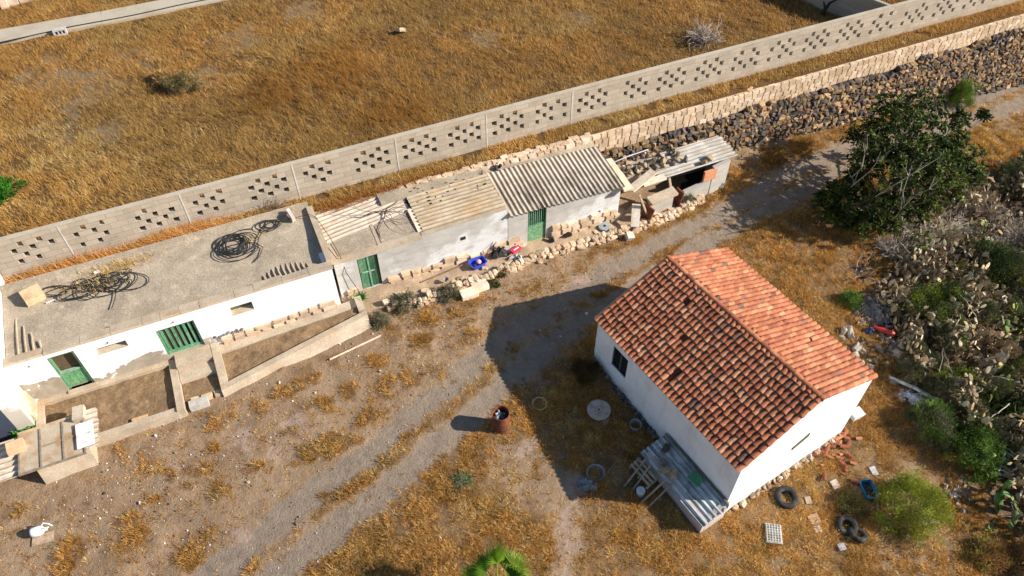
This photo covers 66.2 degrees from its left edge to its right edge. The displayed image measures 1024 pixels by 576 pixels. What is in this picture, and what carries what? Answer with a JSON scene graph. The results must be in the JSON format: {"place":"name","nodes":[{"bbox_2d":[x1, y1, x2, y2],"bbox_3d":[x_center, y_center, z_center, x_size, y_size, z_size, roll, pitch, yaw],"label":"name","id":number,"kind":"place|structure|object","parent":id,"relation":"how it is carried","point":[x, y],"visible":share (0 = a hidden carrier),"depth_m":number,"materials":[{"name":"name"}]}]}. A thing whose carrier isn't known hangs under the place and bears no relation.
{"place":"outdoors","nodes":[
{"label":"outdoors","id":0,"kind":"place"},
{"bbox_2d":[0,0,226,44],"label":"track","id":1,"kind":"structure","parent":0,"point":[10,33],"depth_m":38.82,"materials":[{"name":"soil"}]},
{"bbox_2d":[0,0,203,42],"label":"irrigation hose","id":2,"kind":"object","parent":1,"relation":"on","point":[102,21],"visible":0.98,"depth_m":38.65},
{"bbox_2d":[0,86,1023,575],"bbox_3d":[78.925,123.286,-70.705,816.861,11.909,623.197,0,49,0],"label":"ground","id":3,"kind":"structure","parent":0,"point":[334,528],"depth_m":26.02,"materials":[{"name":"soil"}]},
{"bbox_2d":[0,275,36,442],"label":"white wing","id":4,"kind":"structure","parent":3,"relation":"on","point":[18,407],"depth_m":25.32,"materials":[{"name":"paint"}]},
{"bbox_2d":[0,410,18,442],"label":"doorway","id":5,"kind":"structure","parent":4,"relation":"in","point":[6,425],"depth_m":25.44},
{"bbox_2d":[32,531,53,546],"bbox_3d":[-14.265,7.626,23.906,0.620,0.030,0.340,-13,50,-11],"label":"board","id":6,"kind":"object","parent":3,"relation":"on","point":[41,539],"visible":1,"depth_m":23.87,"materials":[{"name":"brown wood"}]},
{"bbox_2d":[29,523,52,536],"bbox_3d":[-14.316,7.348,23.905,0.637,0.369,0.295,-13,50,-11],"label":"water jug","id":7,"kind":"object","parent":6,"relation":"on","point":[39,530],"visible":1,"depth_m":23.81,"materials":[{"name":"plastic"}]},
{"bbox_2d":[0,407,100,484],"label":"shelter","id":8,"kind":"object","parent":3,"relation":"on","point":[51,453],"visible":0.86,"depth_m":24.96,"materials":[{"name":"beige concrete"}]},
{"bbox_2d":[5,437,26,456],"bbox_3d":[-15.650,5.017,24.779,0.520,0.258,0.420,-25,53,-20],"label":"stone block","id":9,"kind":"object","parent":8,"relation":"on","point":[15,447],"depth_m":24.70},
{"bbox_2d":[72,404,85,422],"bbox_3d":[-14.117,4.087,25.601,0.340,0.200,0.500,-14,50,-12],"label":"stone block","id":10,"kind":"object","parent":8,"relation":"on","point":[78,413],"depth_m":25.51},
{"bbox_2d":[75,420,94,449],"bbox_3d":[-13.657,4.678,25.122,0.520,0.049,0.950,-18,51,-15],"label":"white board","id":11,"kind":"object","parent":8,"relation":"on","point":[84,434],"visible":1,"depth_m":25.10,"materials":[{"name":"plastic"}]},
{"bbox_2d":[36,359,187,447],"bbox_3d":[-13.487,4.146,26.524,4.600,0.610,2.297,-18,51,-15],"label":"planter","id":12,"kind":"object","parent":3,"relation":"on","point":[155,392],"visible":0.74,"depth_m":26.55,"materials":[{"name":"concrete"}]},
{"bbox_2d":[0,201,340,400],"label":"white building","id":13,"kind":"structure","parent":3,"relation":"on","point":[194,293],"depth_m":27.08,"materials":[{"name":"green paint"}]},
{"bbox_2d":[19,283,46,306],"bbox_3d":[-16.185,0.238,26.533,0.636,0.364,0.575,-36,57,-27],"label":"stone block","id":14,"kind":"object","parent":13,"relation":"on","point":[32,294],"depth_m":26.42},
{"bbox_2d":[47,351,97,393],"bbox_3d":[-14.657,2.718,26.157,0.920,1.850,0.390,-18,51,-15],"label":"door","id":15,"kind":"structure","parent":13,"relation":"in","point":[68,366],"depth_m":26.25,"materials":[{"name":"green paint"}]},
{"bbox_2d":[46,273,131,300],"bbox_3d":[-14.433,0.013,26.857,2.699,0.110,1.164,-21,52,-17],"label":"hose coil","id":16,"kind":"object","parent":13,"relation":"on","point":[78,297],"visible":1,"depth_m":26.77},
{"bbox_2d":[97,340,127,354],"bbox_3d":[-13.348,1.902,26.168,0.972,0.300,0.290,-18,51,-15],"label":"window","id":17,"kind":"structure","parent":13,"relation":"in","point":[122,344],"depth_m":26.23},
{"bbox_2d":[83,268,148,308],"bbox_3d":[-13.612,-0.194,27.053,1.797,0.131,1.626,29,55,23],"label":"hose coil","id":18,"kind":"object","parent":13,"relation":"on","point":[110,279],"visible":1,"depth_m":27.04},
{"bbox_2d":[59,232,264,298],"bbox_3d":[-12.546,-0.962,27.572,7.809,0.298,1.733,-19,51,-16],"label":"straw tuft","id":19,"kind":"object","parent":13,"relation":"on","point":[128,260],"visible":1,"depth_m":27.39,"materials":[{"name":"yellow plant"}]},
{"bbox_2d":[213,228,262,261],"bbox_3d":[-9.793,-1.544,28.225,1.770,0.175,1.598,0,49,0],"label":"hose coil","id":20,"kind":"object","parent":13,"relation":"on","point":[226,251],"visible":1,"depth_m":28.13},
{"bbox_2d":[230,302,253,315],"bbox_3d":[-9.410,0.636,27.308,0.752,0.410,0.290,-18,51,-15],"label":"window","id":21,"kind":"structure","parent":13,"relation":"in","point":[239,309],"depth_m":27.42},
{"bbox_2d":[255,219,281,239],"bbox_3d":[-9.013,-2.245,28.763,0.699,0.093,1.184,36,58,27],"label":"hose coil","id":22,"kind":"object","parent":13,"relation":"on","point":[274,221],"visible":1,"depth_m":28.80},
{"bbox_2d":[174,344,221,402],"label":"entrance steps","id":23,"kind":"structure","parent":3,"relation":"on","point":[196,368],"depth_m":27.27,"materials":[{"name":"concrete"}]},
{"bbox_2d":[188,395,209,411],"bbox_3d":[-10.618,3.926,26.664,0.620,0.260,0.300,-19,51,-16],"label":"concrete block","id":24,"kind":"object","parent":3,"relation":"on","point":[199,403],"depth_m":26.57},
{"bbox_2d":[210,296,370,396],"bbox_3d":[-7.741,2.094,28.105,5.500,0.800,2.120,-18,51,-15],"label":"planter","id":25,"kind":"object","parent":3,"relation":"on","point":[244,362],"visible":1,"depth_m":28.04,"materials":[{"name":"concrete"}]},
{"bbox_2d":[370,308,390,330],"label":"shrub","id":26,"kind":"object","parent":3,"relation":"on","point":[378,314],"visible":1,"depth_m":28.70,"materials":[{"name":"green plant"}]},
{"bbox_2d":[389,289,421,315],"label":"shrub","id":27,"kind":"object","parent":3,"relation":"on","point":[406,295],"visible":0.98,"depth_m":29.14,"materials":[{"name":"green plant"}]},
{"bbox_2d":[315,168,526,296],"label":"block shed","id":28,"kind":"structure","parent":3,"relation":"on","point":[460,218],"depth_m":29.73,"materials":[{"name":"white paint"}]},
{"bbox_2d":[357,254,381,287],"bbox_3d":[-5.320,-0.654,29.296,0.760,1.655,0.160,-18,51,-15],"label":"door","id":29,"kind":"structure","parent":28,"relation":"in","point":[369,271],"depth_m":29.26,"materials":[{"name":"green paint"}]},
{"bbox_2d":[346,190,418,237],"bbox_3d":[-4.633,-2.733,29.324,2.674,0.690,2.125,-25,53,-20],"label":"dead vine","id":30,"kind":"object","parent":28,"relation":"on","point":[385,211],"visible":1,"depth_m":29.57,"materials":[{"name":"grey plant"}]},
{"bbox_2d":[313,160,467,215],"bbox_3d":[-5.079,-3.885,30.490,7.206,0.235,1.081,-22,52,-18],"label":"straw tuft","id":31,"kind":"object","parent":28,"relation":"on","point":[336,205],"visible":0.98,"depth_m":30.31,"materials":[{"name":"yellow plant"}]},
{"bbox_2d":[437,280,460,305],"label":"shrub","id":32,"kind":"object","parent":3,"relation":"on","point":[451,293],"visible":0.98,"depth_m":29.47,"materials":[{"name":"green plant"}]},
{"bbox_2d":[447,470,474,492],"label":"shrub","id":33,"kind":"object","parent":3,"relation":"on","point":[460,479],"visible":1,"depth_m":25.11,"materials":[{"name":"green plant"}]},
{"bbox_2d":[459,285,478,300],"bbox_3d":[-1.630,0.213,29.759,0.668,0.283,0.414,-19,51,-16],"label":"cream block","id":34,"kind":"object","parent":3,"relation":"on","point":[468,293],"depth_m":29.65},
{"bbox_2d":[470,278,489,292],"bbox_3d":[-1.227,-0.079,30.021,0.626,0.276,0.432,-19,51,-16],"label":"cream block","id":35,"kind":"object","parent":3,"relation":"on","point":[482,285],"depth_m":29.92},
{"bbox_2d":[397,132,593,188],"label":"cream stone wall","id":36,"kind":"structure","parent":3,"relation":"on","point":[541,150],"depth_m":31.90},
{"bbox_2d":[459,539,534,575],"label":"fan palm","id":37,"kind":"object","parent":3,"relation":"on","point":[512,565],"visible":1,"depth_m":21.57,"materials":[{"name":"green plant"}]},
{"bbox_2d":[492,405,509,434],"bbox_3d":[-0.368,4.404,26.147,0.594,0.912,0.594,0,49,0],"label":"oil drum","id":38,"kind":"object","parent":3,"relation":"on","point":[501,419],"visible":1,"depth_m":26.00,"materials":[{"name":"metal"}]},
{"bbox_2d":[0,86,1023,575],"bbox_3d":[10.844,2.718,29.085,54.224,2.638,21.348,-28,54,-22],"label":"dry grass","id":39,"kind":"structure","parent":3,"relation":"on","point":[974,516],"depth_m":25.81,"materials":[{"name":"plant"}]},
{"bbox_2d":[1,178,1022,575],"bbox_3d":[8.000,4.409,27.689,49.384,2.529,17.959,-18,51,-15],"label":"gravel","id":40,"kind":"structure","parent":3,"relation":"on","point":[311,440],"depth_m":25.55,"materials":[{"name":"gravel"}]},
{"bbox_2d":[338,198,704,312],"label":"earth bank","id":41,"kind":"structure","parent":3,"relation":"on","point":[377,294],"depth_m":30.44,"materials":[{"name":"soil"}]},
{"bbox_2d":[468,255,486,269],"bbox_3d":[-1.333,-0.958,30.615,0.700,0.220,0.466,-24,53,-19],"label":"plastic basin","id":42,"kind":"object","parent":41,"relation":"on","point":[471,262],"visible":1,"depth_m":30.64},
{"bbox_2d":[381,194,704,311],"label":"dry stone kerb","id":43,"kind":"structure","parent":3,"relation":"on","point":[511,266],"depth_m":31.33,"materials":[{"name":"stone"}]},
{"bbox_2d":[631,204,640,226],"bbox_3d":[5.108,-2.998,32.448,0.350,0.673,0.778,4,49,4],"label":"broken slab","id":44,"kind":"object","parent":43,"relation":"on","point":[635,217],"depth_m":32.41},
{"bbox_2d":[484,141,624,243],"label":"block shed","id":45,"kind":"structure","parent":3,"relation":"on","point":[560,193],"depth_m":31.43,"materials":[{"name":"white paint"}]},
{"bbox_2d":[528,207,545,240],"bbox_3d":[0.949,-2.551,31.258,0.794,1.807,0.145,-18,51,-15],"label":"door","id":46,"kind":"structure","parent":45,"relation":"in","point":[537,218],"depth_m":31.27,"materials":[{"name":"green paint"}]},
{"bbox_2d":[606,158,632,191],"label":"cream slab","id":47,"kind":"structure","parent":45,"relation":"on","point":[622,177],"depth_m":31.80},
{"bbox_2d":[569,352,602,388],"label":"shrub","id":48,"kind":"object","parent":3,"relation":"on","point":[580,370],"visible":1,"depth_m":27.80,"materials":[{"name":"green plant"}]},
{"bbox_2d":[578,478,596,491],"bbox_3d":[2.448,6.327,25.395,0.648,0.191,0.471,0,49,0],"label":"crumpled film","id":49,"kind":"object","parent":3,"relation":"on","point":[583,484],"visible":1,"depth_m":25.37,"materials":[{"name":"plastic"}]},
{"bbox_2d":[587,399,610,426],"bbox_3d":[2.953,4.287,26.872,0.800,0.503,0.800,0,49,0],"label":"cable spool","id":50,"kind":"object","parent":3,"relation":"on","point":[598,410],"visible":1,"depth_m":26.71,"materials":[{"name":"grey wood"}]},
{"bbox_2d":[629,457,657,488],"bbox_3d":[4.273,6.014,25.524,0.472,0.350,0.951,-27,54,-21],"label":"pallet","id":51,"kind":"object","parent":3,"relation":"on","point":[643,471],"visible":1,"depth_m":25.47,"materials":[{"name":"grey wood"}]},
{"bbox_2d":[640,203,654,222],"bbox_3d":[5.643,-3.074,32.779,0.197,0.896,0.582,-32,56,-25],"label":"rusty sheet","id":52,"kind":"object","parent":3,"relation":"on","point":[650,212],"visible":0.86,"depth_m":32.64,"materials":[{"name":"metal"}]},
{"bbox_2d":[617,135,737,213],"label":"collapsed outhouse","id":53,"kind":"structure","parent":3,"relation":"on","point":[708,179],"depth_m":33.50,"materials":[{"name":"concrete"}]},
{"bbox_2d":[630,169,656,192],"bbox_3d":[5.350,-4.414,32.265,1.450,0.214,0.360,-36,57,-27],"label":"broken slab","id":54,"kind":"object","parent":53,"relation":"on","point":[643,179],"depth_m":32.24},
{"bbox_2d":[643,174,666,186],"bbox_3d":[5.867,-4.453,32.510,1.102,0.114,0.324,-20,52,-17],"label":"broken slab","id":55,"kind":"object","parent":53,"relation":"on","point":[657,179],"depth_m":32.49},
{"bbox_2d":[640,433,729,532],"bbox_3d":[5.509,6.540,25.592,1.130,1.845,3.050,-27,54,-21],"label":"lean to","id":56,"kind":"object","parent":3,"relation":"on","point":[704,504],"visible":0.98,"depth_m":24.94,"materials":[{"name":"grey metal"}]},
{"bbox_2d":[687,470,703,485],"bbox_3d":[5.827,6.031,24.924,0.341,0.122,0.426,-32,56,-25],"label":"green board","id":57,"kind":"object","parent":56,"relation":"on","point":[695,478],"visible":1,"depth_m":24.91,"materials":[{"name":"paint"}]},
{"bbox_2d":[590,247,877,513],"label":"tiled house","id":58,"kind":"structure","parent":3,"relation":"on","point":[733,376],"depth_m":25.03,"materials":[{"name":"white paint"}]},
{"bbox_2d":[612,347,627,376],"bbox_3d":[3.740,2.507,26.835,0.100,1.052,0.762,-27,54,-21],"label":"window","id":59,"kind":"structure","parent":58,"relation":"in","point":[619,361],"depth_m":26.93,"materials":[{"name":"black"}]},
{"bbox_2d":[765,523,782,544],"bbox_3d":[8.308,7.815,24.963,0.500,0.170,0.640,6,49,6],"label":"plastic crate","id":60,"kind":"object","parent":3,"relation":"on","point":[770,534],"visible":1,"depth_m":24.91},
{"bbox_2d":[774,485,798,509],"bbox_3d":[8.988,6.864,25.745,0.789,0.266,0.780,0,49,0],"label":"tyre","id":61,"kind":"object","parent":3,"relation":"on","point":[792,492],"visible":1,"depth_m":25.67,"materials":[{"name":"black rubber"}]},
{"bbox_2d":[591,14,1023,164],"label":"retaining wall","id":62,"kind":"structure","parent":3,"relation":"on","point":[990,57],"depth_m":37.07,"materials":[{"name":"stone"}]},
{"bbox_2d":[835,515,857,536],"bbox_3d":[10.794,7.660,25.330,0.689,0.285,0.681,0,49,0],"label":"tyre","id":63,"kind":"object","parent":3,"relation":"on","point":[851,520],"visible":0.98,"depth_m":25.28,"materials":[{"name":"black rubber"}]},
{"bbox_2d":[835,287,864,312],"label":"shrub","id":64,"kind":"object","parent":3,"relation":"on","point":[851,295],"visible":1,"depth_m":31.06,"materials":[{"name":"green plant"}]},
{"bbox_2d":[834,485,868,519],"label":"shrub","id":65,"kind":"object","parent":3,"relation":"on","point":[848,497],"visible":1,"depth_m":25.70,"materials":[{"name":"green plant"}]},
{"bbox_2d":[848,526,867,542],"bbox_3d":[11.078,7.889,25.161,0.632,0.370,0.627,0,49,0],"label":"tyre","id":66,"kind":"object","parent":3,"relation":"on","point":[863,538],"visible":0.98,"depth_m":25.02,"materials":[{"name":"black rubber"}]},
{"bbox_2d":[850,406,865,421],"bbox_3d":[12.234,4.511,27.947,0.460,0.330,0.360,-18,51,-15],"label":"white crate","id":67,"kind":"object","parent":3,"relation":"on","point":[858,413],"visible":0.79,"depth_m":27.82,"materials":[{"name":"plastic"}]},
{"bbox_2d":[860,479,878,499],"bbox_3d":[11.856,6.750,26.158,0.445,0.300,0.700,-7,49,-6],"label":"plastic tub","id":68,"kind":"object","parent":3,"relation":"on","point":[865,484],"visible":0.96,"depth_m":26.15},
{"bbox_2d":[867,297,891,323],"bbox_3d":[14.534,0.849,30.999,0.892,0.425,1.295,0,49,0],"label":"clear sheeting","id":69,"kind":"object","parent":3,"relation":"on","point":[875,308],"visible":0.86,"depth_m":30.89,"materials":[{"name":"plastic"}]},
{"bbox_2d":[810,83,993,241],"bbox_3d":[17.100,-5.626,33.858,6.262,4.981,9.335,28,54,22],"label":"fig tree","id":70,"kind":"object","parent":3,"relation":"on","point":[909,168],"visible":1,"depth_m":32.58,"materials":[{"name":"green plant"}]},
{"bbox_2d":[895,388,924,403],"bbox_3d":[14.553,3.926,28.720,1.165,0.261,0.575,26,54,21],"label":"white sheeting","id":71,"kind":"object","parent":3,"relation":"on","point":[911,396],"visible":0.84,"depth_m":28.66,"materials":[{"name":"plastic"}]},
{"bbox_2d":[891,351,929,387],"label":"wispy plant","id":72,"kind":"object","parent":3,"relation":"on","point":[906,367],"visible":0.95,"depth_m":28.81,"materials":[{"name":"green plant"}]},
{"bbox_2d":[868,463,963,557],"bbox_3d":[13.073,7.007,25.365,3.060,1.928,3.003,0,49,0],"label":"shrub","id":73,"kind":"object","parent":3,"relation":"on","point":[899,486],"visible":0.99,"depth_m":25.21,"materials":[{"name":"green plant"}]},
{"bbox_2d":[877,274,969,338],"bbox_3d":[16.146,0.524,30.528,3.575,2.144,2.767,0,49,0],"label":"shrub","id":74,"kind":"object","parent":3,"relation":"on","point":[924,293],"visible":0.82,"depth_m":30.37,"materials":[{"name":"green plant"}]},
{"bbox_2d":[837,282,1014,514],"bbox_3d":[14.880,3.723,29.082,4.276,1.002,9.100,-17,51,-14],"label":"rubble","id":75,"kind":"object","parent":3,"relation":"on","point":[956,488],"visible":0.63,"depth_m":29.80,"materials":[{"name":"stone"}]},
{"bbox_2d":[889,375,937,400],"bbox_3d":[14.729,3.678,28.870,1.762,0.233,0.160,30,55,24],"label":"white pipe","id":76,"kind":"object","parent":75,"relation":"on","point":[924,393],"visible":0.86,"depth_m":28.82,"materials":[{"name":"plastic"}]},
{"bbox_2d":[897,349,955,381],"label":"shrub","id":77,"kind":"object","parent":3,"relation":"on","point":[938,360],"visible":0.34,"depth_m":29.28,"materials":[{"name":"green plant"}]},
{"bbox_2d":[897,396,959,461],"bbox_3d":[14.711,4.587,27.522,2.101,1.576,2.748,16,51,14],"label":"shrub","id":78,"kind":"object","parent":3,"relation":"on","point":[929,410],"visible":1,"depth_m":27.43,"materials":[{"name":"green plant"}]},
{"bbox_2d":[870,152,1023,537],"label":"dead cactus","id":79,"kind":"object","parent":3,"relation":"on","point":[998,359],"visible":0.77,"depth_m":30.71,"materials":[{"name":"plant"}]},
{"bbox_2d":[902,333,935,357],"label":"wispy plant","id":80,"kind":"object","parent":79,"relation":"on","point":[922,343],"visible":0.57,"depth_m":29.50,"materials":[{"name":"green plant"}]},
{"bbox_2d":[841,158,1023,452],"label":"dead branches","id":81,"kind":"object","parent":79,"relation":"on","point":[1014,241],"depth_m":33.82,"materials":[{"name":"wood"}]},
{"bbox_2d":[917,368,965,407],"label":"wispy plant","id":82,"kind":"object","parent":79,"relation":"on","point":[929,384],"visible":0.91,"depth_m":28.31,"materials":[{"name":"green plant"}]},
{"bbox_2d":[925,319,969,356],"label":"wispy plant","id":83,"kind":"object","parent":79,"relation":"on","point":[948,332],"visible":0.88,"depth_m":29.73,"materials":[{"name":"green plant"}]},
{"bbox_2d":[954,387,996,427],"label":"wispy plant","id":84,"kind":"object","parent":79,"relation":"on","point":[980,411],"visible":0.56,"depth_m":27.86,"materials":[{"name":"green plant"}]},
{"bbox_2d":[970,297,1002,327],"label":"wispy plant","id":85,"kind":"object","parent":79,"relation":"on","point":[992,310],"visible":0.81,"depth_m":30.82,"materials":[{"name":"green plant"}]},
{"bbox_2d":[976,412,1010,450],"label":"wispy plant","id":86,"kind":"object","parent":79,"relation":"on","point":[1002,432],"visible":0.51,"depth_m":27.39,"materials":[{"name":"green plant"}]},
{"bbox_2d":[983,373,1014,402],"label":"wispy plant","id":87,"kind":"object","parent":79,"relation":"on","point":[1002,388],"visible":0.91,"depth_m":28.61,"materials":[{"name":"green plant"}]},
{"bbox_2d":[1001,276,1023,306],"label":"wispy plant","id":88,"kind":"object","parent":79,"relation":"on","point":[1019,296],"visible":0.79,"depth_m":31.85,"materials":[{"name":"green plant"}]},
{"bbox_2d":[1003,429,1023,463],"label":"wispy plant","id":89,"kind":"object","parent":79,"relation":"on","point":[1011,446],"visible":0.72,"depth_m":27.22,"materials":[{"name":"green plant"}]},
{"bbox_2d":[1007,351,1023,379],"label":"wispy plant","id":90,"kind":"object","parent":79,"relation":"on","point":[1018,365],"visible":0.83,"depth_m":29.47,"materials":[{"name":"green plant"}]},
{"bbox_2d":[940,365,988,392],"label":"shrub","id":91,"kind":"object","parent":3,"relation":"on","point":[961,371],"visible":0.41,"depth_m":29.14,"materials":[{"name":"green plant"}]},
{"bbox_2d":[948,74,982,109],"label":"shrub","id":92,"kind":"object","parent":3,"relation":"on","point":[966,91],"visible":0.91,"depth_m":39.91,"materials":[{"name":"green plant"}]},
{"bbox_2d":[939,418,1010,489],"bbox_3d":[15.940,5.430,26.979,2.181,1.939,2.682,0,49,0],"label":"shrub","id":93,"kind":"object","parent":3,"relation":"on","point":[968,437],"visible":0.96,"depth_m":26.78,"materials":[{"name":"green plant"}]},
{"bbox_2d":[970,448,995,472],"bbox_3d":[15.865,5.864,26.775,0.775,1.293,0.430,31,56,24],"label":"prickly pear","id":94,"kind":"object","parent":3,"relation":"on","point":[990,454],"visible":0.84,"depth_m":26.59,"materials":[{"name":"green plant"}]},
{"bbox_2d":[947,232,1022,290],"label":"shrub","id":95,"kind":"object","parent":3,"relation":"on","point":[998,279],"visible":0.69,"depth_m":32.29,"materials":[{"name":"green plant"}]},
{"bbox_2d":[960,530,1016,575],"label":"shrub","id":96,"kind":"object","parent":3,"relation":"on","point":[986,553],"visible":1,"depth_m":25.02,"materials":[{"name":"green plant"}]},
{"bbox_2d":[994,480,1012,513],"bbox_3d":[16.196,6.903,26.071,0.379,1.256,0.781,19,52,16],"label":"prickly pear","id":97,"kind":"object","parent":3,"relation":"on","point":[999,497],"visible":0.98,"depth_m":26.00,"materials":[{"name":"green plant"}]},
{"bbox_2d":[988,156,1023,201],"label":"shrub","id":98,"kind":"object","parent":3,"relation":"on","point":[1016,164],"visible":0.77,"depth_m":36.13,"materials":[{"name":"green plant"}]},
{"bbox_2d":[990,390,1023,431],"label":"shrub","id":99,"kind":"object","parent":3,"relation":"on","point":[1017,403],"visible":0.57,"depth_m":28.43,"materials":[{"name":"green plant"}]},
{"bbox_2d":[992,245,1023,284],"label":"wispy plant","id":100,"kind":"object","parent":3,"relation":"on","point":[1020,265],"visible":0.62,"depth_m":32.30,"materials":[{"name":"green plant"}]},
{"bbox_2d":[997,451,1023,479],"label":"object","id":101,"kind":"object","parent":3,"relation":"on","point":[1012,466],"visible":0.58,"depth_m":27.03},
{"bbox_2d":[998,538,1023,575],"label":"shrub","id":102,"kind":"object","parent":3,"relation":"on","point":[1019,550],"visible":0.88,"depth_m":25.09,"materials":[{"name":"brown plant"}]},
{"bbox_2d":[1002,490,1019,529],"bbox_3d":[16.393,7.333,25.884,0.529,1.058,1.005,-8,49,-7],"label":"prickly pear","id":103,"kind":"object","parent":3,"relation":"on","point":[1013,519],"visible":1,"depth_m":25.75,"materials":[{"name":"green plant"}]},
{"bbox_2d":[0,0,1023,283],"bbox_3d":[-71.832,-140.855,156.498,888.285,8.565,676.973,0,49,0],"label":"field","id":104,"kind":"structure","parent":0,"point":[110,126],"depth_m":35.79,"materials":[{"name":"plant"}]},
{"bbox_2d":[0,175,28,205],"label":"shrub","id":105,"kind":"object","parent":104,"relation":"on","point":[5,185],"visible":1,"depth_m":30.31,"materials":[{"name":"green plant"}]},
{"bbox_2d":[0,0,39,10],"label":"ruined wall","id":106,"kind":"structure","parent":104,"relation":"on","point":[5,3],"depth_m":39.65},
{"bbox_2d":[2,212,242,283],"bbox_3d":[-14.027,-1.433,28.240,9.696,0.582,1.774,-18,51,-15],"label":"straw tuft","id":107,"kind":"object","parent":104,"relation":"on","point":[167,234],"visible":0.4,"depth_m":28.37,"materials":[{"name":"yellow plant"}]},
{"bbox_2d":[149,67,178,87],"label":"grass tuft","id":108,"kind":"object","parent":104,"relation":"on","point":[162,73],"visible":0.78,"depth_m":35.07,"materials":[{"name":"beige plant"}]},
{"bbox_2d":[158,70,205,96],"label":"shrub","id":109,"kind":"object","parent":104,"relation":"on","point":[186,79],"visible":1,"depth_m":34.61,"materials":[{"name":"green plant"}]},
{"bbox_2d":[0,0,1020,278],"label":"breeze block wall","id":110,"kind":"structure","parent":104,"relation":"on","point":[120,224],"depth_m":31.29,"materials":[{"name":"concrete"}]},
{"bbox_2d":[682,13,725,49],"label":"dead shrub","id":111,"kind":"object","parent":104,"relation":"on","point":[706,38],"visible":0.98,"depth_m":37.22,"materials":[{"name":"grey plant"}]},
{"bbox_2d":[800,0,890,24],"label":"block wall","id":112,"kind":"structure","parent":104,"relation":"on","point":[844,8],"depth_m":38.38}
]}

